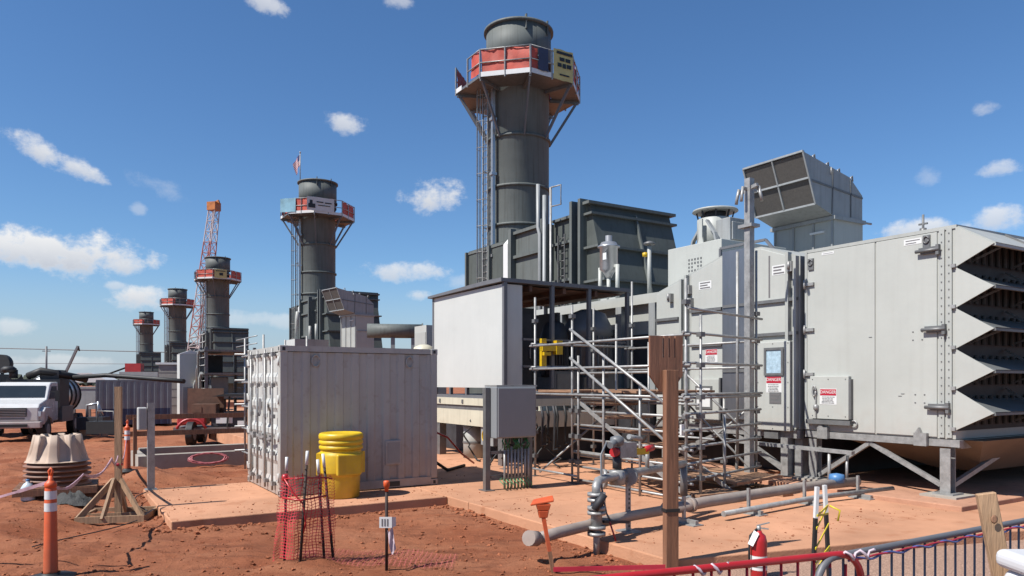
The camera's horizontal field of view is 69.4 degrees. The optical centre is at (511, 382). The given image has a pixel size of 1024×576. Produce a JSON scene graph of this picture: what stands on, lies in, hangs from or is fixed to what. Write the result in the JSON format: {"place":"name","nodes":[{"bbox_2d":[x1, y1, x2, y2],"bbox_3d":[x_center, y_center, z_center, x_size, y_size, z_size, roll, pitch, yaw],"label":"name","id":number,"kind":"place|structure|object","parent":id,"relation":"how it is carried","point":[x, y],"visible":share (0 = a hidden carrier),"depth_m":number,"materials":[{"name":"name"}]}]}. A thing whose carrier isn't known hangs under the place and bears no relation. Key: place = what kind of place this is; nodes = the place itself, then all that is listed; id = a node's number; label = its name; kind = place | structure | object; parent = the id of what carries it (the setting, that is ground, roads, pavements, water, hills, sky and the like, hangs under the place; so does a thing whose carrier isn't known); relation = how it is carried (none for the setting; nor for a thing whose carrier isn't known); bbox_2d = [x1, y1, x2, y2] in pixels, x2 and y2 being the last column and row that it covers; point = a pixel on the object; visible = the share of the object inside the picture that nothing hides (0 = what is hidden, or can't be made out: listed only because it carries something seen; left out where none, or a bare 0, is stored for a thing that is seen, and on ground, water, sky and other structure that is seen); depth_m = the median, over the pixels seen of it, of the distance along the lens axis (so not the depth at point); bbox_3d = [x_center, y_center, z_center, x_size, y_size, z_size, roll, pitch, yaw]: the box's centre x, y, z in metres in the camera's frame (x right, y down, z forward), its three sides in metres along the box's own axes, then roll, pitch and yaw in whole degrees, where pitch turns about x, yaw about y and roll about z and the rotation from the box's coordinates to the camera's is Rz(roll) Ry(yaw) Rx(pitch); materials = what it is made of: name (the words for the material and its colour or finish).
{"place":"outdoors","nodes":[
{"label":"outdoors","id":0,"kind":"place"},
{"bbox_2d":[73,387,94,416],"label":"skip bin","id":1,"kind":"object","parent":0,"point":[88,395],"visible":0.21,"depth_m":46.97,"materials":[{"name":"metal"}]},
{"bbox_2d":[0,384,641,575],"bbox_3d":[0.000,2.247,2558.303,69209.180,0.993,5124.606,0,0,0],"label":"ground","id":2,"kind":"structure","parent":0,"point":[15,444],"depth_m":9.84,"materials":[{"name":"soil"}]},
{"bbox_2d":[0,354,13,432],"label":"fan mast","id":3,"kind":"object","parent":2,"relation":"on","point":[6,360],"visible":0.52,"depth_m":37.85,"materials":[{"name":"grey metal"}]},
{"bbox_2d":[30,467,76,575],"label":"delineator post","id":4,"kind":"object","parent":2,"relation":"on","point":[50,557],"visible":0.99,"depth_m":7.93,"materials":[{"name":"orange plastic"}]},
{"bbox_2d":[0,455,117,497],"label":"barrier tape","id":5,"kind":"object","parent":4,"relation":"attached to","point":[73,484],"visible":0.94,"depth_m":8.81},
{"bbox_2d":[12,478,98,497],"bbox_3d":[-8.057,1.865,13.113,1.240,0.125,1.090,0,0,-28],"label":"pallet","id":6,"kind":"object","parent":2,"relation":"on","point":[92,486],"visible":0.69,"depth_m":12.73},
{"bbox_2d":[23,433,91,487],"bbox_3d":[-8.050,1.360,13.100,1.040,0.885,1.040,0,0,0],"label":"cone form","id":7,"kind":"object","parent":6,"relation":"on","point":[64,457],"visible":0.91,"depth_m":12.78,"materials":[{"name":"brown plastic"}]},
{"bbox_2d":[57,490,91,505],"bbox_3d":[-7.350,1.914,12.350,0.720,0.240,0.400,0,0,0],"label":"bag","id":8,"kind":"object","parent":2,"relation":"on","point":[78,498],"visible":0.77,"depth_m":12.24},
{"bbox_2d":[0,366,185,434],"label":"vacuum truck","id":9,"kind":"object","parent":2,"relation":"on","point":[43,401],"visible":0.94,"depth_m":33.92,"materials":[{"name":"white paint"}]},
{"bbox_2d":[76,401,109,436],"bbox_3d":[-20.035,1.750,35.398,1.200,1.700,0.800,0,0,-5],"label":"portable pump","id":10,"kind":"object","parent":2,"relation":"on","point":[81,424],"visible":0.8,"depth_m":35.06,"materials":[{"name":"silver metal"}]},
{"bbox_2d":[86,411,122,433],"bbox_3d":[-18.325,1.789,33.448,1.400,1.021,0.900,0,0,-5],"label":"generator set","id":11,"kind":"object","parent":2,"relation":"on","point":[99,427],"visible":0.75,"depth_m":33.00,"materials":[{"name":"grey metal"}]},
{"bbox_2d":[74,387,156,523],"bbox_3d":[-6.147,1.092,11.536,0.972,2.050,0.909,0,0,-12],"label":"braced post","id":12,"kind":"object","parent":2,"relation":"on","point":[118,486],"visible":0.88,"depth_m":11.49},
{"bbox_2d":[122,420,137,472],"bbox_3d":[-8.950,1.472,17.200,0.480,1.212,0.480,0,0,-22],"label":"delineator post","id":13,"kind":"object","parent":2,"relation":"on","point":[127,468],"visible":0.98,"depth_m":17.15,"materials":[{"name":"orange plastic"}]},
{"bbox_2d":[95,380,171,424],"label":"blue container","id":14,"kind":"object","parent":2,"relation":"on","point":[136,394],"visible":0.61,"depth_m":43.98,"materials":[{"name":"metal"}]},
{"bbox_2d":[110,363,158,379],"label":"red tank","id":15,"kind":"object","parent":2,"relation":"on","point":[134,368],"visible":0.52,"depth_m":70.04,"materials":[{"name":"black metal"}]},
{"bbox_2d":[155,362,176,413],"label":"block shelter","id":16,"kind":"object","parent":2,"relation":"on","point":[167,369],"visible":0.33,"depth_m":53.96,"materials":[{"name":"grey"}]},
{"bbox_2d":[126,409,247,465],"bbox_3d":[-8.221,1.625,20.062,4.000,1.750,0.130,0,0,-32],"label":"timber barricade","id":17,"kind":"object","parent":2,"relation":"on","point":[134,433],"visible":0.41,"depth_m":19.78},
{"bbox_2d":[177,350,196,413],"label":"white shed","id":18,"kind":"structure","parent":2,"relation":"on","point":[186,364],"depth_m":49.34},
{"bbox_2d":[131,443,247,468],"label":"concrete curb","id":19,"kind":"structure","parent":2,"relation":"on","point":[168,457],"depth_m":19.26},
{"bbox_2d":[187,200,220,350],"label":"lattice boom","id":20,"kind":"object","parent":2,"relation":"on","point":[213,207],"visible":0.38,"depth_m":109.11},
{"bbox_2d":[188,452,228,464],"bbox_3d":[-7.706,1.928,18.771,0.994,0.293,0.264,0,0,-32],"label":"hose coil","id":21,"kind":"object","parent":2,"relation":"on","point":[191,458],"visible":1,"depth_m":18.73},
{"bbox_2d":[173,388,247,444],"bbox_3d":[-11.695,1.425,31.407,4.706,2.350,2.800,0,0,-10],"label":"trailer machine","id":22,"kind":"object","parent":2,"relation":"on","point":[205,400],"visible":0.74,"depth_m":30.75,"materials":[{"name":"brown metal"}]},
{"bbox_2d":[189,333,256,419],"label":"pipe rack","id":23,"kind":"object","parent":2,"relation":"on","point":[210,362],"visible":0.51,"depth_m":49.15,"materials":[{"name":"grey metal"}]},
{"bbox_2d":[226,399,243,406],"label":"concrete pad","id":24,"kind":"object","parent":2,"relation":"on","point":[238,401],"depth_m":79.02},
{"bbox_2d":[201,327,249,398],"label":"exhaust duct","id":25,"kind":"object","parent":24,"relation":"on","point":[218,338],"visible":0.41,"depth_m":87.54,"materials":[{"name":"metal"}]},
{"bbox_2d":[194,255,241,347],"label":"exhaust stack","id":26,"kind":"object","parent":25,"relation":"on","point":[215,277],"visible":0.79,"depth_m":93.30,"materials":[{"name":"silver metal"}]},
{"bbox_2d":[226,408,243,412],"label":"concrete pad","id":27,"kind":"object","parent":2,"relation":"on","point":[238,409],"depth_m":54.72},
{"bbox_2d":[286,311,328,346],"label":"grey filter box","id":28,"kind":"object","parent":27,"relation":"on","point":[296,341],"visible":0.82,"depth_m":48.43,"materials":[{"name":"paint"}]},
{"bbox_2d":[322,287,378,347],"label":"ventilation scoop","id":29,"kind":"object","parent":28,"relation":"on","point":[354,311],"visible":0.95,"depth_m":47.67,"materials":[{"name":"metal"}]},
{"bbox_2d":[289,289,382,347],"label":"exhaust duct","id":30,"kind":"object","parent":27,"relation":"on","point":[313,312],"visible":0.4,"depth_m":52.90,"materials":[{"name":"metal"}]},
{"bbox_2d":[280,177,354,338],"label":"exhaust stack","id":31,"kind":"object","parent":30,"relation":"on","point":[313,217],"visible":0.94,"depth_m":57.78,"materials":[{"name":"silver metal"}]},
{"bbox_2d":[367,323,422,348],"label":"bypass duct","id":32,"kind":"object","parent":27,"relation":"on","point":[392,331],"visible":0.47,"depth_m":43.57,"materials":[{"name":"metal"}]},
{"bbox_2d":[234,334,307,468],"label":"scaffold tower","id":33,"kind":"structure","parent":2,"relation":"on","point":[244,381],"depth_m":18.58,"materials":[{"name":"metal"}]},
{"bbox_2d":[283,457,287,560],"bbox_3d":[-2.604,1.533,8.497,0.064,1.351,0.042,0,0,0],"label":"fence stake","id":34,"kind":"object","parent":2,"relation":"on","point":[285,492],"visible":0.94,"depth_m":8.49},
{"bbox_2d":[281,474,332,533],"bbox_3d":[-2.353,1.386,8.464,0.572,0.672,0.157,0,0,-7],"label":"netting rope","id":35,"kind":"object","parent":34,"relation":"attached to","point":[284,477],"visible":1,"depth_m":8.43,"materials":[{"name":"fabric"}]},
{"bbox_2d":[143,482,446,529],"bbox_3d":[-3.981,2.215,13.267,4.390,0.470,3.750,0,0,-32],"label":"concrete pad","id":36,"kind":"object","parent":2,"relation":"on","point":[217,512],"visible":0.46,"depth_m":12.19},
{"bbox_2d":[137,403,157,490],"bbox_3d":[-6.732,1.180,13.641,0.320,1.600,0.280,0,0,-32],"label":"box post","id":37,"kind":"object","parent":36,"relation":"on","point":[145,418],"visible":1,"depth_m":13.60,"materials":[{"name":"metal"}]},
{"bbox_2d":[316,431,364,498],"bbox_3d":[-2.962,1.423,12.804,0.833,1.115,0.865,0,0,-15],"label":"overpack drum","id":38,"kind":"object","parent":36,"relation":"on","point":[344,458],"visible":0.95,"depth_m":12.50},
{"bbox_2d":[247,345,437,496],"bbox_3d":[-3.382,0.665,14.519,3.067,2.620,2.458,0,0,-32],"label":"shipping container","id":39,"kind":"object","parent":36,"relation":"on","point":[382,400],"visible":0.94,"depth_m":13.57,"materials":[{"name":"metal"}]},
{"bbox_2d":[247,351,262,482],"bbox_3d":[-4.938,0.650,14.233,0.123,2.500,1.218,0,0,-32],"label":"door","id":40,"kind":"structure","parent":39,"relation":"in","point":[255,363],"depth_m":14.28,"materials":[{"name":"paint"}]},
{"bbox_2d":[259,348,278,489],"bbox_3d":[-4.318,0.650,13.238,0.123,2.500,1.198,0,0,-32],"label":"door","id":41,"kind":"structure","parent":39,"relation":"in","point":[270,435],"depth_m":13.32,"materials":[{"name":"paint"}]},
{"bbox_2d":[298,451,308,561],"bbox_3d":[-2.374,1.480,8.417,0.124,1.402,0.042,0,0,0],"label":"fence stake","id":42,"kind":"object","parent":2,"relation":"on","point":[304,501],"visible":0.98,"depth_m":8.41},
{"bbox_2d":[316,459,325,558],"bbox_3d":[-2.231,1.559,8.640,0.148,1.313,0.043,0,0,27],"label":"fence stake","id":43,"kind":"object","parent":2,"relation":"on","point":[318,473],"visible":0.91,"depth_m":8.63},
{"bbox_2d":[272,473,335,559],"bbox_3d":[-2.387,1.551,8.514,0.716,1.034,0.237,0,0,-16],"label":"barrier netting","id":44,"kind":"object","parent":43,"relation":"attached to","point":[317,526],"visible":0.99,"depth_m":8.51,"materials":[{"name":"red plastic"}]},
{"bbox_2d":[321,454,334,559],"bbox_3d":[-2.152,1.533,8.666,0.175,1.394,0.043,0,0,9],"label":"fence stake","id":45,"kind":"object","parent":2,"relation":"on","point":[329,520],"visible":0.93,"depth_m":8.66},
{"bbox_2d":[209,433,523,465],"bbox_3d":[-6.054,2.215,25.747,5.300,0.470,18.585,0,0,-32],"label":"concrete pad","id":46,"kind":"object","parent":2,"relation":"on","point":[451,456],"visible":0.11,"depth_m":20.30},
{"bbox_2d":[463,425,482,458],"bbox_3d":[-0.989,1.545,19.529,0.630,0.870,0.630,0,0,-32],"label":"vertical tank","id":47,"kind":"object","parent":46,"relation":"on","point":[473,435],"visible":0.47,"depth_m":19.26,"materials":[{"name":"metal"}]},
{"bbox_2d":[295,548,454,568],"bbox_3d":[-1.592,2.068,8.817,2.095,0.134,0.971,0,0,10],"label":"fallen netting","id":48,"kind":"object","parent":2,"relation":"on","point":[388,558],"visible":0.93,"depth_m":8.70,"materials":[{"name":"red"}]},
{"bbox_2d":[379,480,395,570],"bbox_3d":[-1.383,1.646,8.243,0.185,1.103,0.085,0,0,0],"label":"marker rod","id":49,"kind":"object","parent":2,"relation":"on","point":[386,522],"visible":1,"depth_m":8.23,"materials":[{"name":"orange plastic"}]},
{"bbox_2d":[0,453,932,575],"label":"dirt clods","id":50,"kind":"object","parent":2,"relation":"on","point":[446,506],"visible":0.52,"depth_m":9.97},
{"bbox_2d":[412,460,662,509],"bbox_3d":[0.199,2.215,15.740,5.300,0.470,4.985,0,0,-32],"label":"concrete pad","id":51,"kind":"object","parent":2,"relation":"on","point":[545,483],"visible":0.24,"depth_m":14.48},
{"bbox_2d":[478,385,536,491],"bbox_3d":[-0.055,1.015,13.751,1.120,1.930,0.490,0,0,-32],"label":"electrical cabinet","id":52,"kind":"object","parent":51,"relation":"on","point":[509,411],"visible":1,"depth_m":13.56,"materials":[{"name":"metal"}]},
{"bbox_2d":[499,250,782,499],"bbox_3d":[2.428,-0.254,15.040,2.874,4.491,6.096,0,0,-32],"label":"scaffold stair","id":53,"kind":"object","parent":51,"relation":"on","point":[723,476],"visible":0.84,"depth_m":13.71,"materials":[{"name":"metal"}]},
{"bbox_2d":[531,496,554,572],"bbox_3d":[0.332,1.694,8.120,0.287,0.876,0.170,0,0,-8],"label":"survey stake","id":54,"kind":"object","parent":2,"relation":"on","point":[543,504],"visible":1,"depth_m":8.07,"materials":[{"name":"plastic"}]},
{"bbox_2d":[553,564,664,571],"bbox_3d":[1.085,2.033,8.090,1.272,0.065,0.012,0,0,-3],"label":"ground tape","id":55,"kind":"object","parent":2,"relation":"on","point":[605,568],"visible":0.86,"depth_m":8.08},
{"bbox_2d":[568,458,679,473],"bbox_3d":[9.195,2.215,21.361,15.885,0.471,4.985,0,0,-32],"label":"concrete pad","id":56,"kind":"object","parent":2,"relation":"on","point":[608,463],"depth_m":18.04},
{"bbox_2d":[649,335,682,567],"bbox_3d":[1.721,0.853,8.160,0.400,2.740,0.140,0,0,-16],"label":"fork post","id":57,"kind":"object","parent":2,"relation":"on","point":[665,364],"visible":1,"depth_m":8.12,"materials":[{"name":"brown wood"}]},
{"bbox_2d":[593,551,869,575],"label":"crowd barrier","id":58,"kind":"object","parent":2,"relation":"on","point":[692,570],"visible":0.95,"depth_m":4.04,"materials":[{"name":"metal"}]},
{"bbox_2d":[693,548,875,575],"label":"rail tape","id":59,"kind":"object","parent":58,"relation":"attached to","point":[866,555],"visible":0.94,"depth_m":4.24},
{"bbox_2d":[469,483,1023,566],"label":"concrete pad","id":60,"kind":"object","parent":2,"relation":"on","point":[906,524],"visible":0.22,"depth_m":10.37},
{"bbox_2d":[522,475,894,545],"bbox_3d":[3.305,1.790,10.977,8.075,0.380,0.760,0,0,-35],"label":"gas pipe","id":61,"kind":"object","parent":60,"relation":"on","point":[537,538],"visible":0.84,"depth_m":10.98,"materials":[{"name":"metal"}]},
{"bbox_2d":[587,434,687,554],"bbox_3d":[1.694,1.418,10.100,0.448,1.465,2.741,0,0,36],"label":"valve assembly","id":62,"kind":"object","parent":61,"relation":"attached to","point":[615,476],"visible":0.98,"depth_m":9.64,"materials":[{"name":"metal"}]},
{"bbox_2d":[828,455,848,482],"bbox_3d":[5.812,1.521,12.969,0.653,0.478,0.276,0,0,-32],"label":"blue valve","id":63,"kind":"object","parent":61,"relation":"attached to","point":[838,478],"visible":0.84,"depth_m":12.80,"materials":[{"name":"metal"}]},
{"bbox_2d":[679,480,792,496],"bbox_3d":[4.077,1.955,13.969,0.280,0.050,2.700,0,0,-32],"label":"loose board","id":64,"kind":"object","parent":60,"relation":"on","point":[716,484],"visible":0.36,"depth_m":13.84,"materials":[{"name":"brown wood"}]},
{"bbox_2d":[735,177,762,486],"bbox_3d":[4.480,-0.935,13.980,0.421,5.830,0.415,0,0,-3],"label":"lamp mast","id":65,"kind":"object","parent":60,"relation":"on","point":[747,191],"visible":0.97,"depth_m":13.92,"materials":[{"name":"metal"}]},
{"bbox_2d":[721,438,854,479],"bbox_3d":[5.116,1.550,13.910,0.140,0.860,2.552,0,0,-43],"label":"cable tray","id":66,"kind":"object","parent":60,"relation":"on","point":[827,450],"visible":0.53,"depth_m":13.48,"materials":[{"name":"metal"}]},
{"bbox_2d":[810,486,819,575],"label":"taped stake","id":67,"kind":"object","parent":2,"relation":"on","point":[815,513],"visible":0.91,"depth_m":6.89,"materials":[{"name":"white wood"}]},
{"bbox_2d":[815,504,840,569],"bbox_3d":[2.997,1.485,7.013,0.123,0.588,0.463,0,0,38],"label":"caution tape","id":68,"kind":"object","parent":67,"relation":"attached to","point":[822,515],"visible":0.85,"depth_m":7.08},
{"bbox_2d":[822,485,829,575],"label":"taped stake","id":69,"kind":"object","parent":2,"relation":"on","point":[826,517],"visible":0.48,"depth_m":7.24,"materials":[{"name":"white wood"}]},
{"bbox_2d":[676,540,1023,575],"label":"gravel bed","id":70,"kind":"object","parent":2,"relation":"on","point":[789,569],"visible":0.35,"depth_m":8.33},
{"bbox_2d":[748,522,769,575],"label":"fire extinguisher","id":71,"kind":"object","parent":70,"relation":"on","point":[757,545],"visible":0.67,"depth_m":7.79,"materials":[{"name":"red paint"}]},
{"bbox_2d":[815,518,1023,575],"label":"crowd barrier","id":72,"kind":"object","parent":70,"relation":"on","point":[826,562],"visible":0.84,"depth_m":4.73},
{"bbox_2d":[847,526,1023,561],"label":"rail tape","id":73,"kind":"object","parent":72,"relation":"attached to","point":[902,552],"visible":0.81,"depth_m":4.65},
{"bbox_2d":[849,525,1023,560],"bbox_3d":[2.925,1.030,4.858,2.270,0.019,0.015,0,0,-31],"label":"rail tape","id":74,"kind":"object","parent":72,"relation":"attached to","point":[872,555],"visible":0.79,"depth_m":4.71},
{"bbox_2d":[975,492,1007,575],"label":"wooden stake","id":75,"kind":"object","parent":70,"relation":"on","point":[991,523],"visible":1,"depth_m":4.18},
{"bbox_2d":[0,0,1023,376],"label":"sky","id":76,"kind":"structure","parent":0,"point":[121,121],"materials":[{"name":"blue"}]},
{"bbox_2d":[596,456,780,473],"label":"equipment plinth","id":77,"kind":"structure","parent":0,"point":[708,465],"depth_m":16.50,"materials":[{"name":"concrete"}]},
{"bbox_2d":[536,292,657,410],"bbox_3d":[6.275,-0.230,24.038,9.200,4.260,6.950,0,0,-32],"label":"generator housing","id":78,"kind":"object","parent":77,"relation":"on","point":[644,312],"visible":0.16,"depth_m":20.37,"materials":[{"name":"grey paint"}]},
{"bbox_2d":[598,235,619,300],"bbox_3d":[2.869,-3.360,21.938,0.659,2.000,0.714,0,0,10],"label":"oil mist canister","id":79,"kind":"object","parent":78,"relation":"on","point":[609,267],"visible":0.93,"depth_m":21.72,"materials":[{"name":"silver metal"}]},
{"bbox_2d":[642,241,654,293],"bbox_3d":[3.961,-3.215,21.325,0.332,1.710,0.340,0,0,-32],"label":"beacon post","id":80,"kind":"object","parent":78,"relation":"on","point":[648,244],"visible":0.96,"depth_m":21.27,"materials":[{"name":"metal"}]},
{"bbox_2d":[655,247,925,476],"bbox_3d":[8.999,-0.480,19.131,10.580,4.780,4.160,0,0,-32],"label":"turbine enclosure","id":81,"kind":"object","parent":77,"relation":"on","point":[781,345],"visible":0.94,"depth_m":15.79,"materials":[{"name":"grey paint"}]},
{"bbox_2d":[692,378,722,420],"bbox_3d":[4.394,0.375,16.686,0.125,0.950,0.870,0,0,-32],"label":"access door","id":82,"kind":"structure","parent":81,"relation":"in","point":[707,384],"depth_m":16.51,"materials":[{"name":"grey paint"}]},
{"bbox_2d":[668,239,785,285],"bbox_3d":[6.030,-2.980,20.807,2.640,1.560,1.970,0,0,-32],"label":"lube oil box","id":83,"kind":"object","parent":81,"relation":"on","point":[686,260],"visible":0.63,"depth_m":20.16,"materials":[{"name":"grey paint"}]},
{"bbox_2d":[691,205,743,244],"bbox_3d":[5.808,-4.350,20.992,1.300,1.180,1.678,0,0,-32],"label":"roof vent","id":84,"kind":"object","parent":83,"relation":"on","point":[715,222],"visible":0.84,"depth_m":20.56,"materials":[{"name":"metal"}]},
{"bbox_2d":[719,238,775,256],"bbox_3d":[5.803,-3.115,18.000,0.060,0.630,1.952,0,0,-32],"label":"roof guard rail","id":85,"kind":"object","parent":81,"relation":"on","point":[769,244],"visible":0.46,"depth_m":18.20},
{"bbox_2d":[742,150,871,252],"bbox_3d":[8.504,-4.210,21.345,3.077,4.020,2.160,0,0,-32],"label":"ventilation scoop","id":86,"kind":"object","parent":81,"relation":"on","point":[809,202],"visible":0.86,"depth_m":20.68,"materials":[{"name":"grey paint"}]},
{"bbox_2d":[754,464,1023,511],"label":"equipment plinth","id":87,"kind":"structure","parent":0,"point":[1006,485],"depth_m":13.62,"materials":[{"name":"concrete"}]},
{"bbox_2d":[792,224,1023,499],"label":"filter house","id":88,"kind":"structure","parent":87,"relation":"on","point":[914,345],"depth_m":12.91,"materials":[{"name":"grey paint"}]},
{"bbox_2d":[806,376,852,425],"bbox_3d":[6.017,0.340,14.072,0.160,0.920,0.940,0,0,-32],"label":"access door","id":89,"kind":"structure","parent":88,"relation":"in","point":[831,397],"depth_m":13.99,"materials":[{"name":"grey paint"}]},
{"bbox_2d":[996,549,1023,575],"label":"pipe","id":90,"kind":"object","parent":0,"point":[1011,561],"visible":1,"depth_m":3.90,"materials":[{"name":"white plastic"}]},
{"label":"concrete pad","id":91,"kind":"structure","parent":0,"visible":0},
{"bbox_2d":[415,325,445,393],"bbox_3d":[-2.989,0.025,26.995,0.820,4.150,1.000,0,0,-32],"label":"white cabinet","id":92,"kind":"object","parent":91,"relation":"on","point":[423,334],"visible":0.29,"depth_m":26.62,"materials":[{"name":"metal"}]},
{"bbox_2d":[428,277,661,465],"bbox_3d":[-0.297,-0.245,21.488,4.350,4.450,9.590,0,0,-32],"label":"auxiliary enclosure","id":93,"kind":"object","parent":91,"relation":"on","point":[477,338],"visible":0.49,"depth_m":18.73,"materials":[{"name":"beige paint"}]},
{"bbox_2d":[522,308,533,384],"bbox_3d":[0.100,-0.765,18.588,0.750,2.170,0.650,0,0,-32],"label":"control panel","id":94,"kind":"object","parent":93,"relation":"on","point":[527,350],"visible":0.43,"depth_m":18.42,"materials":[{"name":"metal"}]},
{"bbox_2d":[522,314,531,384],"bbox_3d":[0.242,-0.800,18.341,0.570,1.800,0.020,0,0,-32],"label":"door","id":95,"kind":"structure","parent":94,"relation":"in","point":[526,318],"depth_m":18.40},
{"bbox_2d":[539,338,562,365],"bbox_3d":[0.946,-0.705,17.979,0.580,0.710,0.220,0,0,-32],"label":"hoist trolley","id":96,"kind":"object","parent":93,"relation":"attached to","point":[544,353],"visible":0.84,"depth_m":17.86,"materials":[{"name":"metal"}]},
{"bbox_2d":[537,320,567,389],"bbox_3d":[1.072,-0.630,18.871,0.734,1.900,0.740,0,0,-32],"label":"pump motor","id":97,"kind":"object","parent":93,"relation":"on","point":[560,360],"visible":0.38,"depth_m":18.62,"materials":[{"name":"grey metal"}]},
{"bbox_2d":[553,371,576,389],"bbox_3d":[1.310,0.015,18.680,0.700,0.590,0.275,0,0,-32],"label":"junction box","id":98,"kind":"object","parent":93,"relation":"on","point":[562,380],"visible":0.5,"depth_m":18.54,"materials":[{"name":"grey paint"}]},
{"bbox_2d":[565,309,617,393],"bbox_3d":[2.011,-0.805,19.634,1.339,2.250,1.339,0,0,-32],"label":"pump motor","id":99,"kind":"object","parent":93,"relation":"on","point":[603,326],"visible":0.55,"depth_m":19.10,"materials":[{"name":"grey paint"}]},
{"bbox_2d":[590,374,618,393],"bbox_3d":[2.327,0.015,19.316,1.000,0.590,0.275,0,0,-32],"label":"junction box","id":100,"kind":"object","parent":93,"relation":"on","point":[609,381],"visible":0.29,"depth_m":19.27,"materials":[{"name":"grey paint"}]},
{"bbox_2d":[536,184,561,309],"bbox_3d":[1.324,-2.700,27.088,0.167,9.400,1.419,0,0,-34],"label":"vent pipe","id":101,"kind":"object","parent":91,"relation":"on","point":[542,256],"visible":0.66,"depth_m":27.20,"materials":[{"name":"metal"}]},
{"bbox_2d":[465,198,676,393],"bbox_3d":[2.263,-2.260,30.317,4.450,8.520,11.449,0,0,-32],"label":"exhaust duct","id":102,"kind":"object","parent":91,"relation":"on","point":[582,229],"visible":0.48,"depth_m":27.05,"materials":[{"name":"metal"}]},
{"bbox_2d":[455,13,579,282],"bbox_3d":[0.313,-7.960,33.580,5.326,16.120,5.374,0,0,-32],"label":"exhaust stack","id":103,"kind":"object","parent":102,"relation":"on","point":[518,92],"visible":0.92,"depth_m":32.33,"materials":[{"name":"paint"}]},
{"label":"concrete pad","id":104,"kind":"structure","parent":0,"visible":0},
{"bbox_2d":[165,342,198,362],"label":"exhaust duct","id":105,"kind":"object","parent":104,"relation":"on","point":[173,350],"visible":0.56,"depth_m":119.00,"materials":[{"name":"metal"}]},
{"bbox_2d":[160,287,194,361],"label":"exhaust stack","id":106,"kind":"object","parent":105,"relation":"on","point":[176,303],"visible":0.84,"depth_m":124.81,"materials":[{"name":"silver metal"}]},
{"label":"concrete pad","id":107,"kind":"structure","parent":0,"visible":0},
{"bbox_2d":[136,352,160,371],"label":"exhaust duct","id":108,"kind":"object","parent":107,"relation":"on","point":[148,360],"visible":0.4,"depth_m":160.09,"materials":[{"name":"metal"}]},
{"bbox_2d":[133,311,159,353],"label":"exhaust stack","id":109,"kind":"object","parent":108,"relation":"on","point":[146,322],"visible":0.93,"depth_m":165.84,"materials":[{"name":"silver metal"}]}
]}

